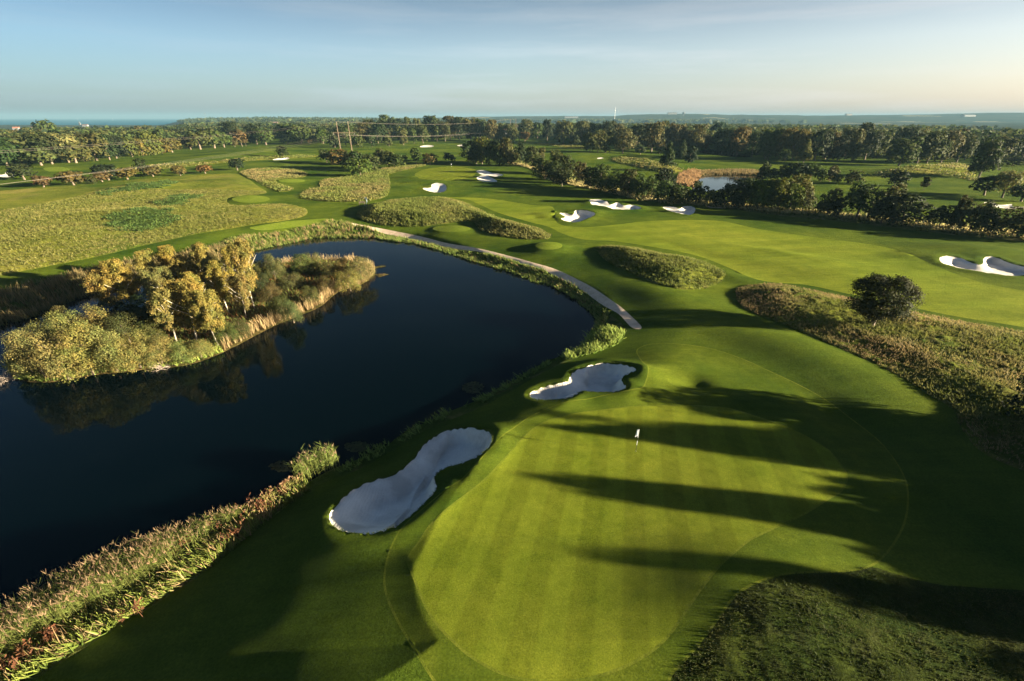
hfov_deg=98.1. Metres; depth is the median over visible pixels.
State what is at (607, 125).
broadleaf tree
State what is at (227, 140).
broadleaf tree
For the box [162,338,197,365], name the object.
willow bush
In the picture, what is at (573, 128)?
broadleaf tree
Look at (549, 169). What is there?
shrub
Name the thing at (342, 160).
shrub
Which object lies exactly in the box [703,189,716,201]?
shrub
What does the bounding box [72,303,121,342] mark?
willow bush
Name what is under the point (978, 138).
broadleaf tree
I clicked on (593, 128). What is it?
broadleaf tree
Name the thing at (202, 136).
broadleaf tree
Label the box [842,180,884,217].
broadleaf tree
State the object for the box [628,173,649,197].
shrub
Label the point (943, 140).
broadleaf tree
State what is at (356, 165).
hedgerow tree
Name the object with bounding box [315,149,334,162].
shrub
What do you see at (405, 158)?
hedgerow tree
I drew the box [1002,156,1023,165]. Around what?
shrub
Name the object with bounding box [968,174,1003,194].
broadleaf tree
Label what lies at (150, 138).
hedgerow tree
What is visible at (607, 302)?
gravel path
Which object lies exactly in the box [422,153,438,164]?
broadleaf tree
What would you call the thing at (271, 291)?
island shrub
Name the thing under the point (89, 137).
broadleaf tree
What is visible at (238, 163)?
broadleaf tree
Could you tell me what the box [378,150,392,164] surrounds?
hedgerow tree
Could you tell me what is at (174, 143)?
broadleaf tree
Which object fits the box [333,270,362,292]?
island shrub
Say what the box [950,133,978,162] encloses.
broadleaf tree
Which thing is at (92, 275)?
birch tree
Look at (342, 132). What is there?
power pylon
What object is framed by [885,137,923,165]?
tree
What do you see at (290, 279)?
island shrub
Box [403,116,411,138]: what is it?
broadleaf tree
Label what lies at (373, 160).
hedgerow tree
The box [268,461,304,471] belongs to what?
floating leaves
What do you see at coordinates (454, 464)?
lip grass
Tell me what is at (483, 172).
sand bunker
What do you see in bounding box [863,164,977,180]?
rough grass
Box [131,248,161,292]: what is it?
birch tree
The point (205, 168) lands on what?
broadleaf tree
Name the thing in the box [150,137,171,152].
hedgerow tree
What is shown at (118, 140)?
broadleaf tree
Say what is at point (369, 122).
broadleaf tree
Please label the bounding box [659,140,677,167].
conifer tree
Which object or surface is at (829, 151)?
broadleaf tree
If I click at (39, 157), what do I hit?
broadleaf tree
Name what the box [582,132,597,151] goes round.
broadleaf tree
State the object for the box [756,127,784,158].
broadleaf tree
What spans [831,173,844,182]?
shrub
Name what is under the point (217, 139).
broadleaf tree
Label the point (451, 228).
tee box
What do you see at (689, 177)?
reeds
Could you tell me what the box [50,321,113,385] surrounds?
willow bush
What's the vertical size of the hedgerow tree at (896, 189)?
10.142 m
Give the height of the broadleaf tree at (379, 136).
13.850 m
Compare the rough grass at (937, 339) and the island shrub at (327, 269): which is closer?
the rough grass at (937, 339)
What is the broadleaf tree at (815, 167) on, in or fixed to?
on the ground at (294, 591)
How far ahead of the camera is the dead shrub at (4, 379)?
51.73 m
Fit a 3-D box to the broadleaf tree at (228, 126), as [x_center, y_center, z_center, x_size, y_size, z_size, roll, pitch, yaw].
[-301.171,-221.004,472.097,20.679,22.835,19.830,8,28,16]
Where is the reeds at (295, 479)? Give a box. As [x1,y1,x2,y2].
[239,473,303,517]
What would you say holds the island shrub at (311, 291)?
on the island ground at (256, 332)
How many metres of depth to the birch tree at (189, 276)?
61.63 m
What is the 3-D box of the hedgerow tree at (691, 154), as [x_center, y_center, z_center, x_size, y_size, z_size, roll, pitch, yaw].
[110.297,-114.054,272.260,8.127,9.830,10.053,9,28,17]
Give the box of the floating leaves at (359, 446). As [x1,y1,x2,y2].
[344,441,370,451]
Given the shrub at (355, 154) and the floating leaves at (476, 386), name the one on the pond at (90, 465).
the floating leaves at (476, 386)
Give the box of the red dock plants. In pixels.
[0,480,287,672]
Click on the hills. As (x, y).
(1011, 120)
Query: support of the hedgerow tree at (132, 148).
on the ground at (294, 591)
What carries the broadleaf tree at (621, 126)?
on the ground at (294, 591)
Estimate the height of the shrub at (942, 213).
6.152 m
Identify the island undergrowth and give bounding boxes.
[1,258,363,381]
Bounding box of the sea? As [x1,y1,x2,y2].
[0,119,181,124]
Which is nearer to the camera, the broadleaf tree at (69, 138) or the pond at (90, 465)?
the pond at (90, 465)
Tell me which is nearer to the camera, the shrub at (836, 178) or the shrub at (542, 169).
the shrub at (836, 178)
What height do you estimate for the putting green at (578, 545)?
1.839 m
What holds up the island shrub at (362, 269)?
on the island ground at (256, 332)
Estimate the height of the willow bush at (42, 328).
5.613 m
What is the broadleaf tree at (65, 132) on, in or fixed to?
on the ground at (294, 591)
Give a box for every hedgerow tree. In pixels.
[116,137,141,156]
[130,137,150,155]
[131,158,149,174]
[135,131,164,154]
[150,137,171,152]
[274,145,289,156]
[326,132,338,146]
[344,158,373,175]
[350,134,365,147]
[361,154,380,171]
[372,148,386,163]
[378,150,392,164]
[381,153,405,166]
[383,134,392,145]
[402,155,410,162]
[459,142,473,161]
[466,138,482,163]
[472,136,489,163]
[482,140,496,164]
[491,139,507,165]
[496,137,520,164]
[513,142,525,161]
[523,145,541,165]
[549,149,563,165]
[558,155,575,177]
[573,160,586,182]
[580,166,598,188]
[592,163,611,191]
[619,169,637,194]
[653,168,675,193]
[684,146,698,162]
[687,180,709,202]
[712,182,739,207]
[727,179,752,209]
[748,178,772,207]
[755,161,771,180]
[767,177,794,208]
[774,165,790,179]
[812,188,847,213]
[817,169,827,180]
[826,165,840,180]
[843,169,865,183]
[867,183,910,217]
[881,169,910,184]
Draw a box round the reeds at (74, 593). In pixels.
[0,504,244,660]
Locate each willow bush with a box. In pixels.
[0,328,65,380]
[0,336,49,375]
[17,324,101,380]
[20,317,57,361]
[43,310,103,341]
[47,305,75,328]
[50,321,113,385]
[68,324,141,373]
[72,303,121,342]
[93,296,137,333]
[97,311,149,350]
[102,328,163,375]
[116,294,161,326]
[131,316,169,344]
[134,334,180,371]
[139,295,165,332]
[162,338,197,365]
[180,338,218,359]
[211,323,242,345]
[228,317,252,338]
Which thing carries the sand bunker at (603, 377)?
on the ground at (294, 591)
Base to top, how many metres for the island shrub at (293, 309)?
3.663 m
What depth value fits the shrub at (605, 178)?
163.05 m
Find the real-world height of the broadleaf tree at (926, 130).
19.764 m
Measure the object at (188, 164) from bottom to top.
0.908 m
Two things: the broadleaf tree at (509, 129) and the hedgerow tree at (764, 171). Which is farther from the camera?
the broadleaf tree at (509, 129)
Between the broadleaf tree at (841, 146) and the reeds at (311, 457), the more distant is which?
the broadleaf tree at (841, 146)
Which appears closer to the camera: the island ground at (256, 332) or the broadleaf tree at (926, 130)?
the island ground at (256, 332)
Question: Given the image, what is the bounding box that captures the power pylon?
[333,122,351,149]
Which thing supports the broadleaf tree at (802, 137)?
on the ground at (294, 591)
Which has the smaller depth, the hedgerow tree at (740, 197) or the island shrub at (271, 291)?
the island shrub at (271, 291)
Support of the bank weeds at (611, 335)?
on the pond bank
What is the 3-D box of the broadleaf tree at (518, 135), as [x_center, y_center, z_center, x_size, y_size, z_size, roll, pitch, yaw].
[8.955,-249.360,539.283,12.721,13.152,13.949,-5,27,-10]
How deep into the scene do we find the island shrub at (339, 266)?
81.38 m
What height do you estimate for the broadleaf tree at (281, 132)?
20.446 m
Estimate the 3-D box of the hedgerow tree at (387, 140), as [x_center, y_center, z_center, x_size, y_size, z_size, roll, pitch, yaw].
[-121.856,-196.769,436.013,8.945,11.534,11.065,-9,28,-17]
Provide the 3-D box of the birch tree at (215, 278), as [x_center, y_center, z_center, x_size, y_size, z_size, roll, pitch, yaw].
[-43.362,-7.731,66.045,4.315,8.691,3.739,15,30,28]
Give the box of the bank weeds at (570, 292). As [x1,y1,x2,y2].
[376,233,610,327]
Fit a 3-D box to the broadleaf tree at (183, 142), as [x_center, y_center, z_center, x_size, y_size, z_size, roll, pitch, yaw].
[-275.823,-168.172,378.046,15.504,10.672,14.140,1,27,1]
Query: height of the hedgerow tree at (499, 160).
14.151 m
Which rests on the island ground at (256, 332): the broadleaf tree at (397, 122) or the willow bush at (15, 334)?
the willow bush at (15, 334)
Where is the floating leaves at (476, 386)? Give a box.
[462,381,484,393]
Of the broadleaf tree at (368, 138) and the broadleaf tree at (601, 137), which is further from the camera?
the broadleaf tree at (368, 138)
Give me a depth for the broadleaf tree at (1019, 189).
147.83 m
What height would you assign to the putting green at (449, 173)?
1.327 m
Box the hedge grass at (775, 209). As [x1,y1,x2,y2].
[513,162,1023,238]
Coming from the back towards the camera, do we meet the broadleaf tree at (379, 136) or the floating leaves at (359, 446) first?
the broadleaf tree at (379, 136)
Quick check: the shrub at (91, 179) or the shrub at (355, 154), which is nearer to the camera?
the shrub at (91, 179)
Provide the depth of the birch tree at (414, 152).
255.44 m
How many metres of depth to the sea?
4697.78 m
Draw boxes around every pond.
[0,236,594,635]
[692,175,760,190]
[700,149,749,156]
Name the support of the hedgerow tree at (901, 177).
on the ground at (294, 591)
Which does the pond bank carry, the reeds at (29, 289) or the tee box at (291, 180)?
the reeds at (29, 289)
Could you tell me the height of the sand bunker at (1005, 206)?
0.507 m
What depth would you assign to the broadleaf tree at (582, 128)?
487.69 m
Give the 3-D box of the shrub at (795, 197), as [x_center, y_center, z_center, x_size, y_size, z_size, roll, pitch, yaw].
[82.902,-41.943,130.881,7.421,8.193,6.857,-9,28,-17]
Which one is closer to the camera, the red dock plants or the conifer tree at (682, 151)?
the red dock plants
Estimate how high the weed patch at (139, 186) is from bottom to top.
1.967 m
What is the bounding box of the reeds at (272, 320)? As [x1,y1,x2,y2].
[218,253,374,349]
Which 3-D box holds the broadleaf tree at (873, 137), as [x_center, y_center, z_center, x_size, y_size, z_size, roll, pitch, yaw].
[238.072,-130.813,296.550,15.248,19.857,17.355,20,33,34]
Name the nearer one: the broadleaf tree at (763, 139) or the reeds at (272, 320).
the reeds at (272, 320)
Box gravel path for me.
[353,223,640,328]
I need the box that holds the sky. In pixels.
[0,0,1023,118]
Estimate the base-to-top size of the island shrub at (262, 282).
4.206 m
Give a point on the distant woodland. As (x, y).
(982, 132)
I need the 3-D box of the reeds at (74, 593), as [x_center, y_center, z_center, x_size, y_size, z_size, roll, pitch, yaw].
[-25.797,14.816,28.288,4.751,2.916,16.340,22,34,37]
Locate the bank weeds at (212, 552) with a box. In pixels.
[0,476,310,680]
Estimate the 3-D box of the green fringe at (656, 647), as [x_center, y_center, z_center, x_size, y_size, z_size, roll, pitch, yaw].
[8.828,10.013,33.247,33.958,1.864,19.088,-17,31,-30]
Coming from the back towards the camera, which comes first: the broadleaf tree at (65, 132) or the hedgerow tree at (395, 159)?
the broadleaf tree at (65, 132)
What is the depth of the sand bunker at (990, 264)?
84.22 m
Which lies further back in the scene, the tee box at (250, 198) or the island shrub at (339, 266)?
the tee box at (250, 198)
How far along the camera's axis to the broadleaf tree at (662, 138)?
420.32 m
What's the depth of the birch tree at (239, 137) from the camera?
418.72 m
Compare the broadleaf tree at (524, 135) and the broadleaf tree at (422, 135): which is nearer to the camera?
the broadleaf tree at (422, 135)
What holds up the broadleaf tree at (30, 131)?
on the ground at (294, 591)
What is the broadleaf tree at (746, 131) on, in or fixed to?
on the ground at (294, 591)
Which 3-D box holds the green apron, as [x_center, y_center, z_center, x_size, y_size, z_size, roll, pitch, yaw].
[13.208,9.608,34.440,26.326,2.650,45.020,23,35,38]
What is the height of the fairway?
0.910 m
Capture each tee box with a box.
[43,167,69,170]
[232,195,269,202]
[250,219,329,229]
[279,179,304,182]
[433,225,470,231]
[535,242,561,249]
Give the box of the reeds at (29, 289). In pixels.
[0,243,225,326]
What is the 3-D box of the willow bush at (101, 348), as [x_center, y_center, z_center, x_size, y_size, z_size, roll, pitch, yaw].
[-47.082,1.137,51.288,6.569,5.947,6.787,20,33,34]
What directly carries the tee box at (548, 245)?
on the ground at (294, 591)
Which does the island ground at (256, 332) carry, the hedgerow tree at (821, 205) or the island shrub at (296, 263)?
the island shrub at (296, 263)
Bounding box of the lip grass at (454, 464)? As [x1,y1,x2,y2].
[327,362,635,534]
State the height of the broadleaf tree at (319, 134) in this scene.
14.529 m
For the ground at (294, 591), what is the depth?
42.41 m
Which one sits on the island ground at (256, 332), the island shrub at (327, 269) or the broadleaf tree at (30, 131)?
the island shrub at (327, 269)
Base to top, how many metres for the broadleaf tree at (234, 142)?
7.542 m
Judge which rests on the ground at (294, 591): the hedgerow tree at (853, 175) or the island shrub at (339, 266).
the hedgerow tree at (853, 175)
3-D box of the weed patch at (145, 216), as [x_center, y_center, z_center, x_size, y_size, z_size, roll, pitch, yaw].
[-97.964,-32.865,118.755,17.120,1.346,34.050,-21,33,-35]
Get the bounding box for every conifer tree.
[493,122,505,140]
[570,135,581,144]
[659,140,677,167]
[674,139,687,157]
[796,139,813,162]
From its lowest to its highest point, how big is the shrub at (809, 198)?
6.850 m
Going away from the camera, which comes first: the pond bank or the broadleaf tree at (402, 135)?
the pond bank
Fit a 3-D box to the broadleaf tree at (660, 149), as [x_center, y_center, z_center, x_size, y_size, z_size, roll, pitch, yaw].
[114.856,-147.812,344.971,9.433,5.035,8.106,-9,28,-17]
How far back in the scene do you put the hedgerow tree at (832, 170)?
189.03 m
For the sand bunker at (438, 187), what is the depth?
175.04 m
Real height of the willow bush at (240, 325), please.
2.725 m
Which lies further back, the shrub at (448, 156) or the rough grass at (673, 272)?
the shrub at (448, 156)
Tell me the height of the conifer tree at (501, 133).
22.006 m
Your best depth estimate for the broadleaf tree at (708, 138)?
391.05 m
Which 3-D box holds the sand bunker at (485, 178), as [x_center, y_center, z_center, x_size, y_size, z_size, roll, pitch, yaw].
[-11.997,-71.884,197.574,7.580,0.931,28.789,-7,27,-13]
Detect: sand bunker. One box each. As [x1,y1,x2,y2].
[329,427,491,533]
[423,183,445,191]
[477,170,502,176]
[477,175,496,181]
[530,363,635,399]
[560,210,594,221]
[589,199,640,209]
[663,206,694,214]
[940,256,1023,275]
[984,202,1012,208]
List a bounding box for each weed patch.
[98,181,177,195]
[104,208,181,231]
[151,195,203,205]
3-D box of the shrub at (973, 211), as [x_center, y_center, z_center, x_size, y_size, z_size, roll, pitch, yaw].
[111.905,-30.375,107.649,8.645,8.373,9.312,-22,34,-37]
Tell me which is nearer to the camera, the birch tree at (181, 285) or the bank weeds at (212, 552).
the bank weeds at (212, 552)
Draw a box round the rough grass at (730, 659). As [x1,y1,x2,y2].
[670,567,1023,680]
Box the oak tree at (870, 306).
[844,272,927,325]
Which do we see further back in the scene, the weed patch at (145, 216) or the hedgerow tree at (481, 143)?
the hedgerow tree at (481, 143)
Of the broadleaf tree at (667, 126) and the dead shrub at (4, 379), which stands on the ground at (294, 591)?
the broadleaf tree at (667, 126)
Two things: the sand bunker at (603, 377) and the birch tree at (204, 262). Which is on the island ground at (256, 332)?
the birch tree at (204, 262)
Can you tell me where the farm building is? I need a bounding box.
[960,114,975,116]
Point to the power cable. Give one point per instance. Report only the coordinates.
(158, 165)
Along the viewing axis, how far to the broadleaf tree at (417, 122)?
580.07 m
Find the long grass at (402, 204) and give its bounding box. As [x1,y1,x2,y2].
[0,142,1023,680]
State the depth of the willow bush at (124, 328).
54.80 m
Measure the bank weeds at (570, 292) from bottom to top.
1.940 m
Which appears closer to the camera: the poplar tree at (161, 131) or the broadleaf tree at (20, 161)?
the broadleaf tree at (20, 161)
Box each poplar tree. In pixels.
[145,128,165,137]
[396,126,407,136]
[539,147,544,158]
[847,129,865,161]
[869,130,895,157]
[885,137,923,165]
[949,194,972,227]
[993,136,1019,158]
[1002,139,1023,157]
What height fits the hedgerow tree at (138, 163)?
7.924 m
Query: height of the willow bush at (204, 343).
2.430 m
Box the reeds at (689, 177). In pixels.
[676,167,761,186]
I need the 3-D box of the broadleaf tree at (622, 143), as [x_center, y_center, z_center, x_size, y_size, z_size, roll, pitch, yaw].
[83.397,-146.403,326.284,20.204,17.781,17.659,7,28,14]
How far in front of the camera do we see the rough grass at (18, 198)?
127.80 m
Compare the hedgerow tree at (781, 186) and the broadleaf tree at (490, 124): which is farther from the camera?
the broadleaf tree at (490, 124)
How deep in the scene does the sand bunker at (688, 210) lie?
134.98 m
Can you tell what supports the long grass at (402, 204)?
on the ground at (294, 591)
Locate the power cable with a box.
[6,136,346,183]
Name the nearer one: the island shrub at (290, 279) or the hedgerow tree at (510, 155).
the island shrub at (290, 279)
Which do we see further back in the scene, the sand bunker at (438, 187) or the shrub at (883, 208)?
the sand bunker at (438, 187)
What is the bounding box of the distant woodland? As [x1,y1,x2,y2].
[0,116,1023,150]
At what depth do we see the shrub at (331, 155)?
259.16 m
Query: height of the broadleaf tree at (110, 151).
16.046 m
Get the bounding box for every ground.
[0,129,1023,680]
[18,263,374,381]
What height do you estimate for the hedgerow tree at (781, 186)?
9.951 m
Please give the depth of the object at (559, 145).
447.06 m
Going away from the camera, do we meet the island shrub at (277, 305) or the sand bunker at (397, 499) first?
the sand bunker at (397, 499)
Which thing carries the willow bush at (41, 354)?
on the island ground at (256, 332)
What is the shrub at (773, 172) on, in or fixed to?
on the ground at (294, 591)
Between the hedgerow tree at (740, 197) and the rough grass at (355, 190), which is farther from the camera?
the rough grass at (355, 190)
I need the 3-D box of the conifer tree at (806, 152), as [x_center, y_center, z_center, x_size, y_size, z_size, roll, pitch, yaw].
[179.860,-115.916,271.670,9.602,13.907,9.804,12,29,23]
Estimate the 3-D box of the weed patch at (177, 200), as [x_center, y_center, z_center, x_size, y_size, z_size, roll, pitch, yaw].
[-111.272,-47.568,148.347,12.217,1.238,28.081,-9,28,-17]
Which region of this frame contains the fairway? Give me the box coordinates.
[446,197,1023,326]
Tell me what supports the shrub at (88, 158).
on the ground at (294, 591)
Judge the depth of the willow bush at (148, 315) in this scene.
60.31 m
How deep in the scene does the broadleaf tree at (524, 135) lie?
527.07 m
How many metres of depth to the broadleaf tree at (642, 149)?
326.96 m
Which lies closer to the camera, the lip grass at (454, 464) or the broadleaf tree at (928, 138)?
the lip grass at (454, 464)
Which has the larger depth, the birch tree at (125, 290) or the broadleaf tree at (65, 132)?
the broadleaf tree at (65, 132)
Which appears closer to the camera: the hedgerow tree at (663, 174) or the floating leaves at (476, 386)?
the floating leaves at (476, 386)
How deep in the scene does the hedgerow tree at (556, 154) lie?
212.07 m
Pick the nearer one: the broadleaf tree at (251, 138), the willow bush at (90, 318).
the willow bush at (90, 318)
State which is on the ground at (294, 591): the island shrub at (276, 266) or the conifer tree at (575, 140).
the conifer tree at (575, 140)
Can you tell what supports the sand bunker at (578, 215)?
on the ground at (294, 591)
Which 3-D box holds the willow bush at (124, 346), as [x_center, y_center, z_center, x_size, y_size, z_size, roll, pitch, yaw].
[-44.978,1.234,52.283,5.699,4.825,6.125,19,32,33]
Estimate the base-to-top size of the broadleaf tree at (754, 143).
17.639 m
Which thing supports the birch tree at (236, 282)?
on the island ground at (256, 332)
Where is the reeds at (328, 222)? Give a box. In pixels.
[224,219,382,250]
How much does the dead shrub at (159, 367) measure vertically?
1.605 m
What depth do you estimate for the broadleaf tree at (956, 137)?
268.87 m
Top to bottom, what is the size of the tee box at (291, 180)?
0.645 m
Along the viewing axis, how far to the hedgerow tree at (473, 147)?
256.11 m
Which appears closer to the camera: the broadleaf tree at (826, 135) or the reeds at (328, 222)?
the reeds at (328, 222)
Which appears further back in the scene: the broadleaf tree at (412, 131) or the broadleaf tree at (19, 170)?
the broadleaf tree at (412, 131)
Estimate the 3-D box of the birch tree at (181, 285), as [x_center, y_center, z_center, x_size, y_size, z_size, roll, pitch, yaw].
[-41.488,-3.500,57.406,5.729,8.919,4.638,13,29,24]
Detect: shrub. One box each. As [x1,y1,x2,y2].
[0,368,25,384]
[72,153,95,161]
[85,176,97,183]
[152,359,173,371]
[250,259,271,281]
[252,273,271,293]
[256,281,282,303]
[262,253,285,277]
[265,294,293,315]
[274,271,307,290]
[278,300,304,322]
[288,253,312,274]
[299,286,321,304]
[304,251,325,272]
[313,275,334,292]
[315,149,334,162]
[321,261,335,277]
[325,149,346,163]
[330,257,349,277]
[332,150,360,166]
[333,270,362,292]
[345,256,374,281]
[346,150,361,161]
[442,153,455,161]
[530,160,555,178]
[531,157,545,172]
[543,161,562,181]
[547,166,574,185]
[598,172,613,191]
[604,169,622,193]
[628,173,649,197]
[642,175,659,197]
[651,180,674,201]
[667,182,691,202]
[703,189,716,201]
[738,177,760,207]
[761,181,781,207]
[767,168,778,178]
[778,148,792,161]
[778,183,807,210]
[791,188,817,210]
[824,199,845,216]
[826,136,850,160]
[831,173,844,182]
[867,196,901,224]
[881,193,936,224]
[921,205,959,228]
[944,197,1000,231]
[968,203,1003,235]
[995,206,1023,237]
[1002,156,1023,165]
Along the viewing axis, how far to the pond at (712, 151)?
351.14 m
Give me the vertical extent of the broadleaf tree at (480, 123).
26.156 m
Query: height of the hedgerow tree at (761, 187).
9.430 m
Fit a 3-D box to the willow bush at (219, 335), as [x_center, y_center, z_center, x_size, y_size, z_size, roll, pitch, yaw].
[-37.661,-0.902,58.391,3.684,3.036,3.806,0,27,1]
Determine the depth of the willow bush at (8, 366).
50.33 m
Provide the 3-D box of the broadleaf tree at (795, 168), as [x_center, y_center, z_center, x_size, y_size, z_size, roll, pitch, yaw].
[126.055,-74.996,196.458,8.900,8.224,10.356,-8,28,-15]
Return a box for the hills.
[0,113,1023,129]
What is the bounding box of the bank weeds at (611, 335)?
[338,322,626,472]
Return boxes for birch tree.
[82,268,119,305]
[95,257,142,303]
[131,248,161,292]
[136,264,179,300]
[145,286,186,340]
[154,244,177,279]
[161,278,201,340]
[168,252,209,285]
[177,271,207,301]
[181,289,225,344]
[189,242,210,277]
[199,255,226,298]
[202,259,231,311]
[219,246,238,275]
[224,273,251,316]
[226,238,258,308]
[230,129,245,146]
[409,147,421,163]
[920,176,931,190]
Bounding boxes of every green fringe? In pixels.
[407,405,847,680]
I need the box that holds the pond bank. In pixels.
[0,224,625,680]
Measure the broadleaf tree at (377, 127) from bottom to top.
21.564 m
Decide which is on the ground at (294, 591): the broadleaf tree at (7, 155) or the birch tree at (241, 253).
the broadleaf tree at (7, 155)
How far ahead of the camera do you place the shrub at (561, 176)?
175.72 m
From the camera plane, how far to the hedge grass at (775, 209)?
129.34 m
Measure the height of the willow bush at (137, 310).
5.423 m
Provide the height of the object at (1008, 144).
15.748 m
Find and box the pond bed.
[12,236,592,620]
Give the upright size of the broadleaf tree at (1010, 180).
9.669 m
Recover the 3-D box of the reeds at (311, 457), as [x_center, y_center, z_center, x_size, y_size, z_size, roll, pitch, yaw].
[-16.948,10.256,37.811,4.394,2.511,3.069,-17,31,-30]
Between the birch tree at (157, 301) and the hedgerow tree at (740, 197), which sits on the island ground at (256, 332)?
the birch tree at (157, 301)
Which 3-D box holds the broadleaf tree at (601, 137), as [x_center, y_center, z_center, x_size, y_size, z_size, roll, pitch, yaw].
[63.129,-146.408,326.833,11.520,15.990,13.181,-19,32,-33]
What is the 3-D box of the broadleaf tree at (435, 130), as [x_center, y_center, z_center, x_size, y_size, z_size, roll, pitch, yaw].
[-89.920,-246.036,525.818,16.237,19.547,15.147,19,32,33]
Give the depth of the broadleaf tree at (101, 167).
191.42 m
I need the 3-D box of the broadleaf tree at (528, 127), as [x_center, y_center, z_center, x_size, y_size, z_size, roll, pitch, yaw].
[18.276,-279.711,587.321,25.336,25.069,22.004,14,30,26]
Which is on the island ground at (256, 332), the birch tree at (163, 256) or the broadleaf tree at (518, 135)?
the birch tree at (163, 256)
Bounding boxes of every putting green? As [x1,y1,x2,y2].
[409,406,845,680]
[415,167,476,180]
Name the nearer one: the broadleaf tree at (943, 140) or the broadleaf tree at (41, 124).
the broadleaf tree at (943, 140)
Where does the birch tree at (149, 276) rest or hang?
on the island ground at (256, 332)
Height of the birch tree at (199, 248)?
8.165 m
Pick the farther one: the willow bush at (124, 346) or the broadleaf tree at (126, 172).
the broadleaf tree at (126, 172)
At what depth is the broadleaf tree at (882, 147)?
304.71 m
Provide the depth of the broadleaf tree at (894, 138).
323.81 m
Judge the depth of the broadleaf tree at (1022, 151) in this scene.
291.77 m
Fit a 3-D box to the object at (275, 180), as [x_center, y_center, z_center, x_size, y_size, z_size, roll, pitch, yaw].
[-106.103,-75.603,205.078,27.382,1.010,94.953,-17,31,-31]
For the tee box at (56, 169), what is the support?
on the ground at (294, 591)
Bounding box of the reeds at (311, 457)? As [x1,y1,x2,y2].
[286,441,339,482]
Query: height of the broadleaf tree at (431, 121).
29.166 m
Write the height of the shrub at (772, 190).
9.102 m
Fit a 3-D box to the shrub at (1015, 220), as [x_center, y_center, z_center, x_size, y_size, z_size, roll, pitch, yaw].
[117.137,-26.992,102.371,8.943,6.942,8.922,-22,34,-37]
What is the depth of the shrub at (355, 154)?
233.15 m
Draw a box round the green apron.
[385,344,906,680]
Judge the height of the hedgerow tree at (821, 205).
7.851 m
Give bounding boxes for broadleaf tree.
[0,137,27,165]
[5,163,37,179]
[11,143,36,163]
[17,145,57,165]
[19,132,68,163]
[22,130,39,134]
[30,119,55,129]
[30,175,52,186]
[35,132,85,162]
[52,131,70,140]
[52,141,90,162]
[53,170,85,184]
[72,132,109,160]
[89,133,119,159]
[89,164,117,179]
[89,171,112,181]
[105,135,127,157]
[112,166,138,178]
[141,166,163,176]
[161,137,182,151]
[170,165,186,175]
[178,136,198,148]
[184,129,212,148]
[195,164,213,173]
[199,129,226,147]
[215,132,232,146]
[217,121,236,138]
[227,158,245,169]
[229,139,237,145]
[243,123,263,144]
[252,127,276,144]
[272,123,297,143]
[282,123,312,142]
[314,129,328,143]
[333,124,354,144]
[355,123,370,142]
[363,119,374,127]
[364,133,377,146]
[372,122,388,142]
[372,131,382,142]
[378,114,390,127]
[391,118,404,136]
[397,129,407,144]
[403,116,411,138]
[408,126,417,142]
[413,118,421,133]
[416,124,429,141]
[422,115,438,139]
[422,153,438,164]
[429,124,442,139]
[437,121,453,140]
[442,115,460,139]
[451,116,465,139]
[460,116,479,139]
[472,118,485,138]
[482,119,497,140]
[503,123,519,142]
[516,129,523,140]
[518,119,536,136]
[520,132,529,140]
[532,122,543,138]
[542,119,552,140]
[554,120,572,143]
[564,122,577,139]
[573,120,589,141]
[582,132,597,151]
[588,122,601,133]
[591,130,606,152]
[596,120,616,133]
[598,131,615,152]
[611,128,638,153]
[613,123,624,140]
[629,124,644,147]
[635,146,646,153]
[639,121,666,151]
[653,147,664,153]
[658,131,666,146]
[662,121,669,130]
[662,122,687,148]
[680,129,693,145]
[686,124,710,148]
[702,135,712,149]
[709,120,728,133]
[712,127,733,153]
[725,133,747,154]
[728,126,752,154]
[745,131,765,157]
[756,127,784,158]
[773,128,792,157]
[785,127,812,159]
[786,173,817,195]
[787,161,809,176]
[800,163,823,179]
[809,129,835,160]
[822,132,840,159]
[841,127,858,153]
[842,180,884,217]
[857,122,875,141]
[858,129,885,159]
[868,140,890,157]
[886,136,906,153]
[891,126,924,139]
[905,132,940,162]
[914,127,930,132]
[918,130,954,162]
[930,130,965,162]
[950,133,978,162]
[959,137,981,159]
[967,138,1005,177]
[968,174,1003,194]
[991,170,1023,197]
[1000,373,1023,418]
[1006,183,1023,201]
[1012,142,1023,156]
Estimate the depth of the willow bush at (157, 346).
52.63 m

